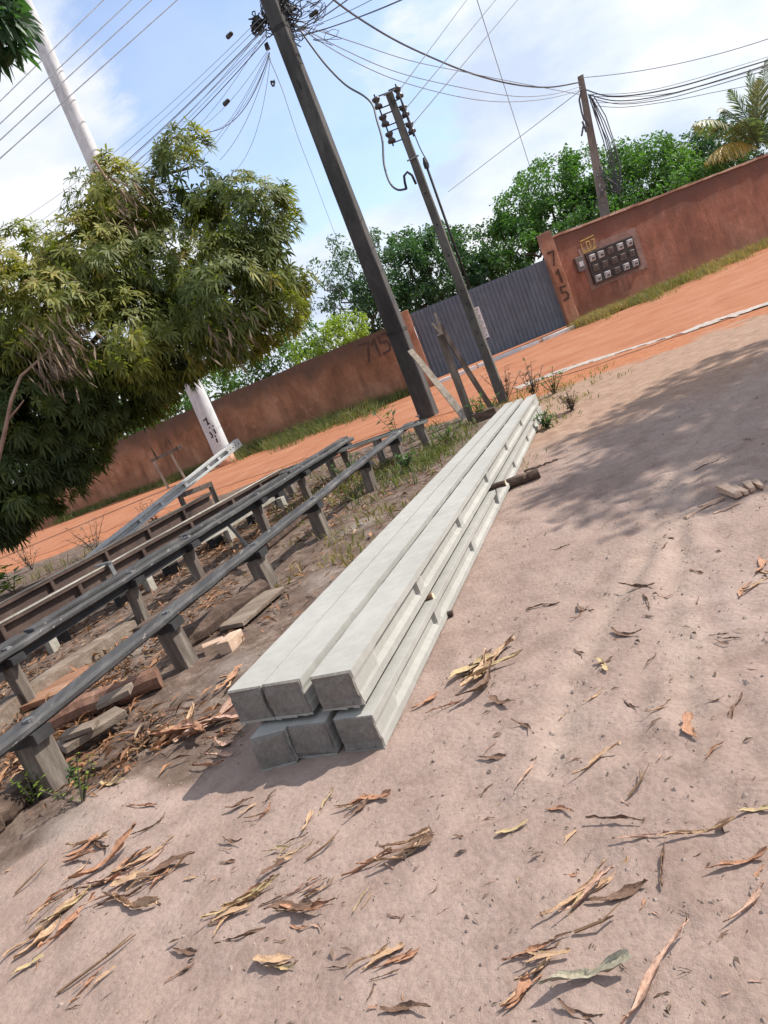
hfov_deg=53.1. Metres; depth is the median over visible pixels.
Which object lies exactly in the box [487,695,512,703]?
dry leaf
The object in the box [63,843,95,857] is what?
dry leaf
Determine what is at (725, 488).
wood chip
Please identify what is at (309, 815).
dry leaf
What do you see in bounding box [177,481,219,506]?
trestle
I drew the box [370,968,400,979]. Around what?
dry leaf
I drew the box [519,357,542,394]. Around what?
weed plant
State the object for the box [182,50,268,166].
overhead wire
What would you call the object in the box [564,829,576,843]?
dry leaf
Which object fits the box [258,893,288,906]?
dry leaf
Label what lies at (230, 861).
dry leaf
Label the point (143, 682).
log
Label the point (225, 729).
dry leaf
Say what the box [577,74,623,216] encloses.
utility pole
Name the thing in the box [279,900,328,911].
dry leaf
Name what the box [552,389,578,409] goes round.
weed plant
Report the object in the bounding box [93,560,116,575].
clamp bracket
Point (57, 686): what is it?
board
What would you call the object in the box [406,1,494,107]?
overhead wire
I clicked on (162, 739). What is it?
dry leaf
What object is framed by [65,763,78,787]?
weed plant
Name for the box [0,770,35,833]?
log
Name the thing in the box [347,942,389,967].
dry leaf
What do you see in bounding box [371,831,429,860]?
dry leaf
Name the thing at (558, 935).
dry leaf
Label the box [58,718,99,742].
board
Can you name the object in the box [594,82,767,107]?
overhead wire
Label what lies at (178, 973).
dry leaf
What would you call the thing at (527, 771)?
dry leaf
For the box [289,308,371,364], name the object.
lime bush
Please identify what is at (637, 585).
dry leaf
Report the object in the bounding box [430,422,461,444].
weed plant
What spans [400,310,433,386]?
gate pillar
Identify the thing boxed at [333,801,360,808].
dry leaf
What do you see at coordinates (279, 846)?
dry leaf
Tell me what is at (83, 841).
dry leaf
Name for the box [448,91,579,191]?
overhead wire
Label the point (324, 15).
overhead wire
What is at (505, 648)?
dry leaf
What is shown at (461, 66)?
overhead wire
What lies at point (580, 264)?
meter box
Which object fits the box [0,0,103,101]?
overhead wire
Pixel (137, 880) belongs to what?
dry leaf
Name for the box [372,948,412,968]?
dry leaf
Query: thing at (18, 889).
twig
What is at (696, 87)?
overhead wire
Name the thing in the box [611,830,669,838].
dry leaf
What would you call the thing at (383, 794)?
dry leaf
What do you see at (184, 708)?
dry leaf
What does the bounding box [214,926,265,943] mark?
dry leaf
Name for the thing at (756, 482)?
wood chip
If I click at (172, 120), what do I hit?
overhead wire
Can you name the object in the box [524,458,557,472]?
branch
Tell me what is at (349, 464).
weed plant
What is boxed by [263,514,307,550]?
log
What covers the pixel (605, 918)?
twig
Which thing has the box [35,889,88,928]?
dry leaf
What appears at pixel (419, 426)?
storage rail
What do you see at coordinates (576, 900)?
dry leaf
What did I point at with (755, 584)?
dry leaf
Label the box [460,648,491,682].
dry leaf
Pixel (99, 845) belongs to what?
dry leaf
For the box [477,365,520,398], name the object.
weed plant
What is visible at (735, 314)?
gravel strip
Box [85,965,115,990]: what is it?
dry leaf
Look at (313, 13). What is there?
splice closure
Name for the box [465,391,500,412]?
weed plant
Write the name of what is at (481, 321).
sign board
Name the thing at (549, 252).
gate pillar
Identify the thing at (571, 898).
dry leaf
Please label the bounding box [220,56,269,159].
overhead wire
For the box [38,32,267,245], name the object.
overhead wire
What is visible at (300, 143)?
overhead wire
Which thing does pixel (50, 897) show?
dry leaf
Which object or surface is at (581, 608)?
dry leaf
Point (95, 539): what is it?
weed plant
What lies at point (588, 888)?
dry leaf
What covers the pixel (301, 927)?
dry leaf
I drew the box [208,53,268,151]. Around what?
overhead wire
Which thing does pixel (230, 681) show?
dry leaf
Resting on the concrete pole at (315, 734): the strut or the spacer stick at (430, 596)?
the spacer stick at (430, 596)
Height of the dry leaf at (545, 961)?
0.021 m
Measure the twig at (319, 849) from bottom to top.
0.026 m
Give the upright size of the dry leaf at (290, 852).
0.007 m
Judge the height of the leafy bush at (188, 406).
4.639 m
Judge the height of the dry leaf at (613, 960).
0.040 m
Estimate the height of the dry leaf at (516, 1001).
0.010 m
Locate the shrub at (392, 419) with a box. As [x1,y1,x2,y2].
[372,404,397,430]
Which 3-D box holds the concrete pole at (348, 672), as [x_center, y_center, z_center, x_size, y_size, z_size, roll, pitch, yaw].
[0.812,-0.321,6.427,0.209,0.176,7.098,-18,12,22]
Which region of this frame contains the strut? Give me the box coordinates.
[228,525,247,546]
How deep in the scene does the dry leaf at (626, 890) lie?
1.98 m
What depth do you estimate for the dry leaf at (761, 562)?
3.43 m
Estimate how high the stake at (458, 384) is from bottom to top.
1.505 m
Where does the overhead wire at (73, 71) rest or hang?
attached to the utility pole at (209, 422)
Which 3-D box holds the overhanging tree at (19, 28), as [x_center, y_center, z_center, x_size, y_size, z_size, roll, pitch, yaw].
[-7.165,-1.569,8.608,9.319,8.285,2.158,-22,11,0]
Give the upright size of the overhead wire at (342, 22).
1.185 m
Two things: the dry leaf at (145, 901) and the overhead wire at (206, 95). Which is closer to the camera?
the dry leaf at (145, 901)
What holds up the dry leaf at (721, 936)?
on the ground at (670, 382)
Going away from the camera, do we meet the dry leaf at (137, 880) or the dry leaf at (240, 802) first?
the dry leaf at (137, 880)
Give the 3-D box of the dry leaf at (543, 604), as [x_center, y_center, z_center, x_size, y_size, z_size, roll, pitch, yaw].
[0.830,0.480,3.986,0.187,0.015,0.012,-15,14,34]
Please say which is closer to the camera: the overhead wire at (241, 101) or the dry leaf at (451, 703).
the dry leaf at (451, 703)
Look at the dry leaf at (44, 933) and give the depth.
2.83 m
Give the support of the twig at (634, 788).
on the ground at (670, 382)
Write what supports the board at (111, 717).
on the leaf litter
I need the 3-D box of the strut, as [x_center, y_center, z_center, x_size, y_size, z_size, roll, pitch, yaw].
[-1.523,0.274,8.139,0.055,0.252,1.158,-25,11,-16]
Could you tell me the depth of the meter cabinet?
23.83 m
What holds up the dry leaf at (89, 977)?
on the ground at (670, 382)
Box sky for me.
[0,0,767,482]
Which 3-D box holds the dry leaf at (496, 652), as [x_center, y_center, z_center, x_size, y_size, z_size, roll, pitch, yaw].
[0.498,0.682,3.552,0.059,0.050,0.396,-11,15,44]
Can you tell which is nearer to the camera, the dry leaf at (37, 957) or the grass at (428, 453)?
the dry leaf at (37, 957)
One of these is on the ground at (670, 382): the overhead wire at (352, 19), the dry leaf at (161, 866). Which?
the dry leaf at (161, 866)
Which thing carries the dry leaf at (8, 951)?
on the ground at (670, 382)
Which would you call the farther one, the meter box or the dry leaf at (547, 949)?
the meter box
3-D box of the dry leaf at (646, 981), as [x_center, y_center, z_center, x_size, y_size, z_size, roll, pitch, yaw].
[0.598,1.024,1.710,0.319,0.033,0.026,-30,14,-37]
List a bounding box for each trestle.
[150,445,185,488]
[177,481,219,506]
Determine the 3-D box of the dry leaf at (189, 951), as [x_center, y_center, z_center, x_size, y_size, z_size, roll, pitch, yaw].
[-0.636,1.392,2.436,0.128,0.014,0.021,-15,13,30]
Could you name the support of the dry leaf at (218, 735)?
on the ground at (670, 382)
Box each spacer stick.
[424,593,434,600]
[488,480,506,490]
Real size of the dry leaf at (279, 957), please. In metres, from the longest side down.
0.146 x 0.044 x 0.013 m
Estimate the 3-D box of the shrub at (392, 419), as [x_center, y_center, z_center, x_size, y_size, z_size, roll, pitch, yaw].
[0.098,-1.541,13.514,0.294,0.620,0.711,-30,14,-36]
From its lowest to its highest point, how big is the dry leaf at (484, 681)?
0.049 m
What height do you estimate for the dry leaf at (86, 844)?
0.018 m
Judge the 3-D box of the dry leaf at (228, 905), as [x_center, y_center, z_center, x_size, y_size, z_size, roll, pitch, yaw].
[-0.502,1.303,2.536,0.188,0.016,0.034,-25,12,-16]
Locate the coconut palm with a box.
[692,58,767,168]
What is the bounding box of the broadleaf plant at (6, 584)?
[0,564,26,593]
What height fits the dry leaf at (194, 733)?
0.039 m
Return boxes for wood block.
[201,636,222,655]
[216,629,244,655]
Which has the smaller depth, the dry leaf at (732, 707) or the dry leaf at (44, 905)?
the dry leaf at (732, 707)
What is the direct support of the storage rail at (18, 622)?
on the ground at (670, 382)
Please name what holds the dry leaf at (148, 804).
on the ground at (670, 382)
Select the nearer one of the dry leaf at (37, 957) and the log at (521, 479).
the dry leaf at (37, 957)
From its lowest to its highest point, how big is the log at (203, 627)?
0.209 m
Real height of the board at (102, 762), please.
0.065 m
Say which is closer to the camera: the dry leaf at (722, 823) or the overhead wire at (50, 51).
the dry leaf at (722, 823)
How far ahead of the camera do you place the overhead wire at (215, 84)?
14.60 m
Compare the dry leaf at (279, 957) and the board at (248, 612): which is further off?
the board at (248, 612)
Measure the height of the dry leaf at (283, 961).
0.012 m
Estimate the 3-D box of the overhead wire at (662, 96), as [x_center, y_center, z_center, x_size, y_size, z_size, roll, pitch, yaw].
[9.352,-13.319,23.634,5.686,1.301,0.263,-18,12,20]
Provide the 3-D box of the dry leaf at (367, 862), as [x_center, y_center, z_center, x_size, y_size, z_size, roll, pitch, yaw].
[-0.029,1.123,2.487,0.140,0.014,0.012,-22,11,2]
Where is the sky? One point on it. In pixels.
(537, 42)
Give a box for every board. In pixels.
[20,665,88,711]
[56,706,127,753]
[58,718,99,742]
[81,721,152,775]
[96,682,133,709]
[219,586,284,630]
[474,306,488,337]
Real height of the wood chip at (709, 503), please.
0.030 m
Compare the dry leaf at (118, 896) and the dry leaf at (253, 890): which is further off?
the dry leaf at (118, 896)
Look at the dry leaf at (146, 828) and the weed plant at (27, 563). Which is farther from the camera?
the weed plant at (27, 563)
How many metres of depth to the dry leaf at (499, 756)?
2.80 m
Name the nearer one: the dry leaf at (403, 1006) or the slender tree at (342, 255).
the dry leaf at (403, 1006)
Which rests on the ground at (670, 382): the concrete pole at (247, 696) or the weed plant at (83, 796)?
the weed plant at (83, 796)
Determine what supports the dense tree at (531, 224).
on the ground at (670, 382)
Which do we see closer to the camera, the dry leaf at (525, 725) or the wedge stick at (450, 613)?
the dry leaf at (525, 725)
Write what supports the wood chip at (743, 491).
on the ground at (670, 382)
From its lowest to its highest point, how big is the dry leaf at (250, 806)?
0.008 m
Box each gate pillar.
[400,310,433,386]
[537,230,579,327]
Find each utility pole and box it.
[25,0,236,467]
[248,0,438,418]
[372,84,508,403]
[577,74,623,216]
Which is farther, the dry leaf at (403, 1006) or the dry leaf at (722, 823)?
the dry leaf at (722, 823)
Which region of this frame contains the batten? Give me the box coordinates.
[44,496,287,653]
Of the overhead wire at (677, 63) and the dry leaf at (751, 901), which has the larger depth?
the overhead wire at (677, 63)
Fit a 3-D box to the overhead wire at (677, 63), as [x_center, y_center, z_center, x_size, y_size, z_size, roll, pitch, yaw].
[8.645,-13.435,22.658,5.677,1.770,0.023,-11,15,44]
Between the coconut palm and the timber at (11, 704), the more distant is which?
the coconut palm
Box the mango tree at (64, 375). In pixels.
[0,116,320,554]
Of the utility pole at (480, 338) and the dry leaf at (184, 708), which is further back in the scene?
the utility pole at (480, 338)
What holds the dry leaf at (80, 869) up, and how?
on the ground at (670, 382)
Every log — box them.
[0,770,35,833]
[49,666,162,730]
[182,579,270,646]
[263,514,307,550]
[506,468,540,489]
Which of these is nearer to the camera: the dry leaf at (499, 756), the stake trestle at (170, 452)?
the dry leaf at (499, 756)
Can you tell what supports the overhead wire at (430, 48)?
attached to the utility pole at (480, 338)
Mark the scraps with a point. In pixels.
(498, 802)
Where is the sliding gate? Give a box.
[409,260,565,377]
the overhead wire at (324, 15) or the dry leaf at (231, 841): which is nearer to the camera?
the dry leaf at (231, 841)
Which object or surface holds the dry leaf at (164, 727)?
on the leaf litter
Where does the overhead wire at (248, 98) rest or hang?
attached to the utility pole at (278, 21)
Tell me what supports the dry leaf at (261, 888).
on the dry leaf at (253, 890)
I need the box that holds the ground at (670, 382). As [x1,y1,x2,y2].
[0,248,767,1023]
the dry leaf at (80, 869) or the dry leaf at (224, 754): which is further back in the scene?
the dry leaf at (224, 754)
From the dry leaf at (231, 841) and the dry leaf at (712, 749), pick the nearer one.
the dry leaf at (712, 749)
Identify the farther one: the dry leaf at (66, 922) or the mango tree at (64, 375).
the mango tree at (64, 375)
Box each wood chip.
[683,506,705,518]
[700,495,724,506]
[713,501,740,513]
[715,481,742,497]
[732,484,748,494]
[742,480,755,491]
[751,478,764,488]
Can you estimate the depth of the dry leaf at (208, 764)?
3.64 m
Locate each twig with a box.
[14,860,47,893]
[56,933,135,994]
[306,830,339,860]
[574,902,620,933]
[627,762,649,797]
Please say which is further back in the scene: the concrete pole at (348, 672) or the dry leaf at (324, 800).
the concrete pole at (348, 672)
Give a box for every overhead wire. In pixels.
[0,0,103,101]
[0,0,131,123]
[0,0,151,140]
[0,0,176,158]
[0,25,266,257]
[1,32,245,231]
[5,19,265,245]
[38,27,266,237]
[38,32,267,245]
[64,34,267,228]
[120,36,268,183]
[122,24,266,172]
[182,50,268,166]
[188,30,266,136]
[192,48,268,133]
[208,52,269,131]
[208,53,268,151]
[216,54,269,129]
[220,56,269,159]
[226,57,270,177]
[268,56,340,248]
[292,0,333,33]
[292,0,399,38]
[296,0,370,31]
[297,0,401,35]
[298,28,406,190]
[301,0,346,28]
[302,25,578,94]
[302,30,582,101]
[303,28,580,96]
[334,0,579,87]
[399,94,428,164]
[400,0,466,89]
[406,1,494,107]
[412,1,516,124]
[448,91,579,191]
[477,0,530,169]
[582,39,767,77]
[585,60,767,96]
[588,65,767,100]
[589,69,767,103]
[590,57,766,94]
[590,64,766,102]
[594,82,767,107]
[597,66,767,96]
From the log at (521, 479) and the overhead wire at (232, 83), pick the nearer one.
the log at (521, 479)
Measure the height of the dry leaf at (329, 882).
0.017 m
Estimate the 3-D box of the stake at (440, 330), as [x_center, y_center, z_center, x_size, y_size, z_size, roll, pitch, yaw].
[1.245,-2.232,11.810,0.097,1.837,0.858,-13,14,38]
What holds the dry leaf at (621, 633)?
on the ground at (670, 382)
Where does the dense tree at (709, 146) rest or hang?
on the ground at (670, 382)
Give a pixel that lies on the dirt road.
(737, 286)
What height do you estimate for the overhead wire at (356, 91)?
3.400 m
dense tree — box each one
[342,219,525,334]
[473,141,625,280]
[584,129,732,213]
[664,115,767,173]
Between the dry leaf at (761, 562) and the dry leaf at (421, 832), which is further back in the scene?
the dry leaf at (761, 562)
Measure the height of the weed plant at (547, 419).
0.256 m
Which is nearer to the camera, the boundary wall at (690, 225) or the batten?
the batten
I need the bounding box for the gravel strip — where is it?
[514,302,767,388]
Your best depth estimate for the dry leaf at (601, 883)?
2.05 m
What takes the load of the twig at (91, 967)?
on the ground at (670, 382)
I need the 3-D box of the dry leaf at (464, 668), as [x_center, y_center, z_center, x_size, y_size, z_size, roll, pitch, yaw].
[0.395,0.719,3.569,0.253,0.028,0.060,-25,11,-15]
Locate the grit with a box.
[47,366,767,1023]
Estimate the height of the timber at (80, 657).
0.167 m
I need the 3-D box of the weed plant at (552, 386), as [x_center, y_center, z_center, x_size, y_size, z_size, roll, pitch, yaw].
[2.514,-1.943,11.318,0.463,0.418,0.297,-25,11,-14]
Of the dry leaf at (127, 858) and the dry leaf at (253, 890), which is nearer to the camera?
the dry leaf at (253, 890)
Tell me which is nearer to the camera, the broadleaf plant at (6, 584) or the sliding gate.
the broadleaf plant at (6, 584)
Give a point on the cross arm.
(169, 496)
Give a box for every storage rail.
[0,415,430,798]
[0,436,353,710]
[0,469,288,682]
[0,492,212,620]
[279,419,431,496]
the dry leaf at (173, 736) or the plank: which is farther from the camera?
the plank
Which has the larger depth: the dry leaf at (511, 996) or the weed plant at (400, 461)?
the weed plant at (400, 461)
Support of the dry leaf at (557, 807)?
on the ground at (670, 382)
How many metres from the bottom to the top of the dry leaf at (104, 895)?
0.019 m
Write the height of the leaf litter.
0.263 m
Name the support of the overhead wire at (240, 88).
attached to the utility pole at (278, 21)
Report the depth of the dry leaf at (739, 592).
3.26 m
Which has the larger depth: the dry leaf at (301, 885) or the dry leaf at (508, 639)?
the dry leaf at (508, 639)
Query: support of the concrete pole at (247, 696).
on the concrete pole at (272, 745)
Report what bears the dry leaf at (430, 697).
on the ground at (670, 382)
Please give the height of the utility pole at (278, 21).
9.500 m
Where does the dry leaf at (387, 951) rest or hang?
on the ground at (670, 382)
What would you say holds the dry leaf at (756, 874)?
on the ground at (670, 382)
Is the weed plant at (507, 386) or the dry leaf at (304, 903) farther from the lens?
the weed plant at (507, 386)
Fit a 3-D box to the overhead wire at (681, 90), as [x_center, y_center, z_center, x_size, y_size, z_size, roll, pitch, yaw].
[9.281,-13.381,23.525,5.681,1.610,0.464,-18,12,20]
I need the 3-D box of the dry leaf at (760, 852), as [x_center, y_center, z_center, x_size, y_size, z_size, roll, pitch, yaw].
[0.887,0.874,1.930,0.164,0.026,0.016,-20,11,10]
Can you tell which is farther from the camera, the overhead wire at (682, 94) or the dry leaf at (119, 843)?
the overhead wire at (682, 94)
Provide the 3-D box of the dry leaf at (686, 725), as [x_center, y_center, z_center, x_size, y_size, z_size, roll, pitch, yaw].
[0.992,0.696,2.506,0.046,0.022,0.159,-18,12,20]
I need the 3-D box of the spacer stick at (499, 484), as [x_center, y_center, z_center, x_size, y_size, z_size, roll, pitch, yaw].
[0.704,-0.144,6.290,0.624,0.061,0.057,-18,12,21]
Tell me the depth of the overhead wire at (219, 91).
14.74 m
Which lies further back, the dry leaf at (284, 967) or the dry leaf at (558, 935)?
the dry leaf at (284, 967)
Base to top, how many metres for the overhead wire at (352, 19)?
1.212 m
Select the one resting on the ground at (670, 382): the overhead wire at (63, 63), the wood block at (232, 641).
the wood block at (232, 641)
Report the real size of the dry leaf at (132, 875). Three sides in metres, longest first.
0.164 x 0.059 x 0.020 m
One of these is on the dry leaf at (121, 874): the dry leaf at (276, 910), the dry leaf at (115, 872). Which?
the dry leaf at (115, 872)
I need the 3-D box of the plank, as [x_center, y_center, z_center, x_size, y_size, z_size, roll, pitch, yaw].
[0.936,-2.179,13.174,0.124,1.456,1.950,-24,11,-8]
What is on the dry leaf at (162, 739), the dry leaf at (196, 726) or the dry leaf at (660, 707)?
the dry leaf at (196, 726)
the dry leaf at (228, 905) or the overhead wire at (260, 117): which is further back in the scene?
the overhead wire at (260, 117)
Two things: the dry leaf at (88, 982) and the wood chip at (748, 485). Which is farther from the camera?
the wood chip at (748, 485)
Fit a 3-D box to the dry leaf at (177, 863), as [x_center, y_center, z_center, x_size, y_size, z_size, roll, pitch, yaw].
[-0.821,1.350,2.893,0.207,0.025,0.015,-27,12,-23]
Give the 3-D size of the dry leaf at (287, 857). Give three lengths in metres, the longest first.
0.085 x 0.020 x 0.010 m
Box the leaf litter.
[0,429,444,815]
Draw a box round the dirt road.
[0,249,767,568]
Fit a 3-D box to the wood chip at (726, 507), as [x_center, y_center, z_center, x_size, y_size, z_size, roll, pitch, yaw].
[1.907,-0.024,4.262,0.168,0.016,0.020,-22,11,0]
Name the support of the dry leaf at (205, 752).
on the ground at (670, 382)
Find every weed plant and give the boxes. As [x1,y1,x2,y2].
[7,538,40,569]
[9,764,45,803]
[37,752,95,804]
[63,515,103,549]
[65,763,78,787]
[135,499,156,522]
[328,452,357,479]
[394,449,414,469]
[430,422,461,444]
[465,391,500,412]
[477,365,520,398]
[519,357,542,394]
[532,409,555,427]
[538,366,565,393]
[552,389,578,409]
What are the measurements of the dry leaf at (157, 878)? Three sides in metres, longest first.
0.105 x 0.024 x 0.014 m
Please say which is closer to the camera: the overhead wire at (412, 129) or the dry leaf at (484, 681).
the dry leaf at (484, 681)
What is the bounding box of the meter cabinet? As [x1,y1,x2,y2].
[578,227,647,289]
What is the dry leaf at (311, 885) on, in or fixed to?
on the ground at (670, 382)
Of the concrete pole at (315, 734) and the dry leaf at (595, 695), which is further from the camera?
the concrete pole at (315, 734)
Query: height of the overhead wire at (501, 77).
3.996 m
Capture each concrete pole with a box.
[227,401,512,724]
[249,715,299,771]
[262,398,522,719]
[287,703,342,758]
[310,394,538,710]
[333,406,542,751]
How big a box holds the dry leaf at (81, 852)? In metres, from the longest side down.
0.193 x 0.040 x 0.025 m
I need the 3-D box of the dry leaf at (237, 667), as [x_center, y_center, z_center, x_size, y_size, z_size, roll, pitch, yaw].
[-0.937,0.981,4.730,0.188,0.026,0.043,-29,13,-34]
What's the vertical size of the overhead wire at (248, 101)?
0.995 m
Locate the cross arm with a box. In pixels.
[85,439,241,556]
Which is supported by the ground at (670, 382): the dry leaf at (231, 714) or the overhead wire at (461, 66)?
the dry leaf at (231, 714)
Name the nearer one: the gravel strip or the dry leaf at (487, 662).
the dry leaf at (487, 662)
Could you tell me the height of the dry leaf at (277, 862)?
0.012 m
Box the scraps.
[72,366,767,1023]
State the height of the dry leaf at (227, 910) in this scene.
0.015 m
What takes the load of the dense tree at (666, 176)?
on the ground at (670, 382)
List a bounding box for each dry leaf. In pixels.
[2,923,47,957]
[10,953,43,975]
[12,915,61,960]
[25,886,72,924]
[27,884,74,914]
[28,886,78,938]
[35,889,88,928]
[36,883,92,925]
[37,892,94,948]
[62,849,96,861]
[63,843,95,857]
[63,857,90,880]
[65,834,108,844]
[67,832,98,855]
[68,823,135,878]
[69,968,98,1002]
[71,830,109,847]
[73,849,140,888]
[74,965,104,987]
[78,882,125,907]
[79,867,133,884]
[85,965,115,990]
[93,841,109,847]
[93,886,141,908]
[99,777,125,784]
[101,891,159,908]
[104,844,151,882]
[109,834,173,873]
[110,868,148,886]
[117,724,167,748]
[123,872,168,892]
[126,802,156,805]
[128,846,164,870]
[130,820,158,834]
[136,851,194,876]
[140,855,186,885]
[142,718,204,737]
[149,868,168,888]
[151,702,194,746]
[156,713,211,747]
[161,710,188,724]
[164,963,193,982]
[165,700,204,712]
[172,947,196,954]
[173,697,232,741]
[181,708,237,727]
[187,703,231,736]
[189,759,223,766]
[191,742,220,761]
[199,751,234,756]
[200,880,266,916]
[201,730,231,738]
[207,893,258,925]
[210,902,250,922]
[211,669,237,692]
[213,903,244,935]
[214,728,241,732]
[214,736,233,745]
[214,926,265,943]
[218,663,242,677]
[220,859,234,862]
[221,873,279,905]
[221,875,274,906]
[222,836,241,842]
[225,797,253,807]
[226,671,233,688]
[239,802,256,813]
[244,810,269,817]
[253,952,293,962]
[258,858,284,876]
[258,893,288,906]
[262,845,288,850]
[263,898,311,909]
[265,959,288,966]
[268,960,297,969]
[273,853,294,861]
[274,898,321,911]
[276,850,296,858]
[276,874,322,897]
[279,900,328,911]
[290,924,307,928]
[295,838,313,853]
[298,877,326,893]
[300,809,312,831]
[304,876,334,896]
[308,923,321,929]
[319,786,332,813]
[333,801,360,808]
[341,847,390,875]
[344,797,368,817]
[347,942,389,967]
[349,789,390,804]
[353,887,368,910]
[355,849,393,863]
[362,942,404,969]
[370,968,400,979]
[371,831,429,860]
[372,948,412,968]
[379,826,428,846]
[379,1000,430,1011]
[380,832,434,854]
[392,947,418,962]
[410,691,437,707]
[425,699,462,712]
[448,653,491,679]
[454,658,492,695]
[458,645,508,679]
[460,648,486,685]
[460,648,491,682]
[463,649,522,678]
[469,633,514,665]
[470,641,505,671]
[473,635,514,680]
[478,753,505,758]
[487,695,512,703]
[495,818,528,833]
[498,990,515,1006]
[500,939,553,960]
[500,971,530,1006]
[505,973,542,1009]
[511,719,530,728]
[514,940,560,980]
[516,755,536,785]
[519,946,556,958]
[522,947,570,963]
[528,602,559,607]
[536,859,606,918]
[538,949,630,984]
[542,931,572,944]
[546,805,573,811]
[556,997,602,1019]
[558,865,614,911]
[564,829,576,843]
[567,891,583,914]
[572,740,620,774]
[572,864,606,894]
[577,603,593,610]
[582,687,602,701]
[585,814,642,820]
[585,878,648,900]
[591,855,628,893]
[595,657,608,669]
[610,627,641,635]
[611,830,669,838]
[618,582,653,586]
[620,916,688,1023]
[644,699,670,711]
[659,841,664,886]
[660,816,736,836]
[681,710,696,736]
[704,741,723,758]
[705,846,767,867]
[716,929,729,941]
[723,880,764,922]
[728,692,742,717]
[735,804,767,811]
[737,581,751,595]
[740,577,767,590]
[754,864,763,877]
[755,556,766,572]
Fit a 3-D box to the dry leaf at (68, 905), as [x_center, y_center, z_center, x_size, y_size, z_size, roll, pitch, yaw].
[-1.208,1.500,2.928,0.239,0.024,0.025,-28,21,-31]
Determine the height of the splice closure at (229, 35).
0.116 m
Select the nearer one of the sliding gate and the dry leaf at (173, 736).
the dry leaf at (173, 736)
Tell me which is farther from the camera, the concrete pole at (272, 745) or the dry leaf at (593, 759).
the concrete pole at (272, 745)
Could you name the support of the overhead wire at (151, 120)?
attached to the utility pole at (278, 21)
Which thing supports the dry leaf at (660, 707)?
on the ground at (670, 382)
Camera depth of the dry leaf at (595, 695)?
2.92 m
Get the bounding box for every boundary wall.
[33,328,406,527]
[552,154,767,316]
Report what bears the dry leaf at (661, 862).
on the ground at (670, 382)
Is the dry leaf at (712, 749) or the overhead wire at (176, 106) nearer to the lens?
the dry leaf at (712, 749)
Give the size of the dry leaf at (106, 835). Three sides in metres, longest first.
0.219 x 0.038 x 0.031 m
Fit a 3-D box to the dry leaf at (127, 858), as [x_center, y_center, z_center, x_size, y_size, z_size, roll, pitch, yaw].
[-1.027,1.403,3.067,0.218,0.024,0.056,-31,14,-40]
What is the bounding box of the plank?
[408,349,466,420]
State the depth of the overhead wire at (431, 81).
18.04 m
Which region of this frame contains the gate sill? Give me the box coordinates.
[439,325,574,382]
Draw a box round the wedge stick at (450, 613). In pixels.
[447,610,453,616]
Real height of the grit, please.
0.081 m
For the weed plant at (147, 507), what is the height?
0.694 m
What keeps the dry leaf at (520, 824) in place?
on the ground at (670, 382)
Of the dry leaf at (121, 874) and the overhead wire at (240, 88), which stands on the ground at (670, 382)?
the dry leaf at (121, 874)
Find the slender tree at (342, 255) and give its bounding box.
[300,226,384,328]
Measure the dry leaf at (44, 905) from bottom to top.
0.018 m
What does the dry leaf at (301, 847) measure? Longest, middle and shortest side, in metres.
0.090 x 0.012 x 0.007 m
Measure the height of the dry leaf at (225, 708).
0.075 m
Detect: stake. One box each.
[432,313,491,407]
[437,334,472,422]
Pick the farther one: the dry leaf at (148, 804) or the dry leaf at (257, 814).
the dry leaf at (148, 804)
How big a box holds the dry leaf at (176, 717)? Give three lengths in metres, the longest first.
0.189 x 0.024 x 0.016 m
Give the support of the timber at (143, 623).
on the ground at (670, 382)
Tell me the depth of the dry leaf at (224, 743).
3.83 m
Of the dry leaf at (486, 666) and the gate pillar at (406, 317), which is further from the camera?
the gate pillar at (406, 317)
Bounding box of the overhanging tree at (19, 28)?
[0,0,45,84]
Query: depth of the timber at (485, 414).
11.53 m
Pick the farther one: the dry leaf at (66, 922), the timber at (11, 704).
the timber at (11, 704)
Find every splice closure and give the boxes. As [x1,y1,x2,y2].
[223,98,229,106]
[226,31,232,39]
[309,9,317,17]
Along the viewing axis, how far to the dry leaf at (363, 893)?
2.33 m
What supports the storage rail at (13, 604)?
on the ground at (670, 382)
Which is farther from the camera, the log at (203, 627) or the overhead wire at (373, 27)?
the overhead wire at (373, 27)
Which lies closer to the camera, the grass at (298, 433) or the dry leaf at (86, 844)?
the dry leaf at (86, 844)
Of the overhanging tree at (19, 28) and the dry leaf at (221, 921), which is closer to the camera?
the dry leaf at (221, 921)
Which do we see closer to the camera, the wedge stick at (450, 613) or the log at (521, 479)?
the wedge stick at (450, 613)
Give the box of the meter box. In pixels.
[573,256,586,272]
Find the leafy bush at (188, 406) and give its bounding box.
[91,311,319,447]
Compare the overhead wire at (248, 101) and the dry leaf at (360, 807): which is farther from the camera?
the overhead wire at (248, 101)
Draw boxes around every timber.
[0,693,26,732]
[28,620,136,693]
[105,611,150,632]
[132,555,241,632]
[472,406,496,422]
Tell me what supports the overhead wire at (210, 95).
attached to the utility pole at (278, 21)
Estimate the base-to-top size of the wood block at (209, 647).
0.070 m
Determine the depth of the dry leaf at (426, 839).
2.47 m
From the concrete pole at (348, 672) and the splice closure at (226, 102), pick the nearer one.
the concrete pole at (348, 672)
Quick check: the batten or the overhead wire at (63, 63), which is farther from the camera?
the overhead wire at (63, 63)
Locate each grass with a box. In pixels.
[9,363,632,589]
[44,235,767,525]
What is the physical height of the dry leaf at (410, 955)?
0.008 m

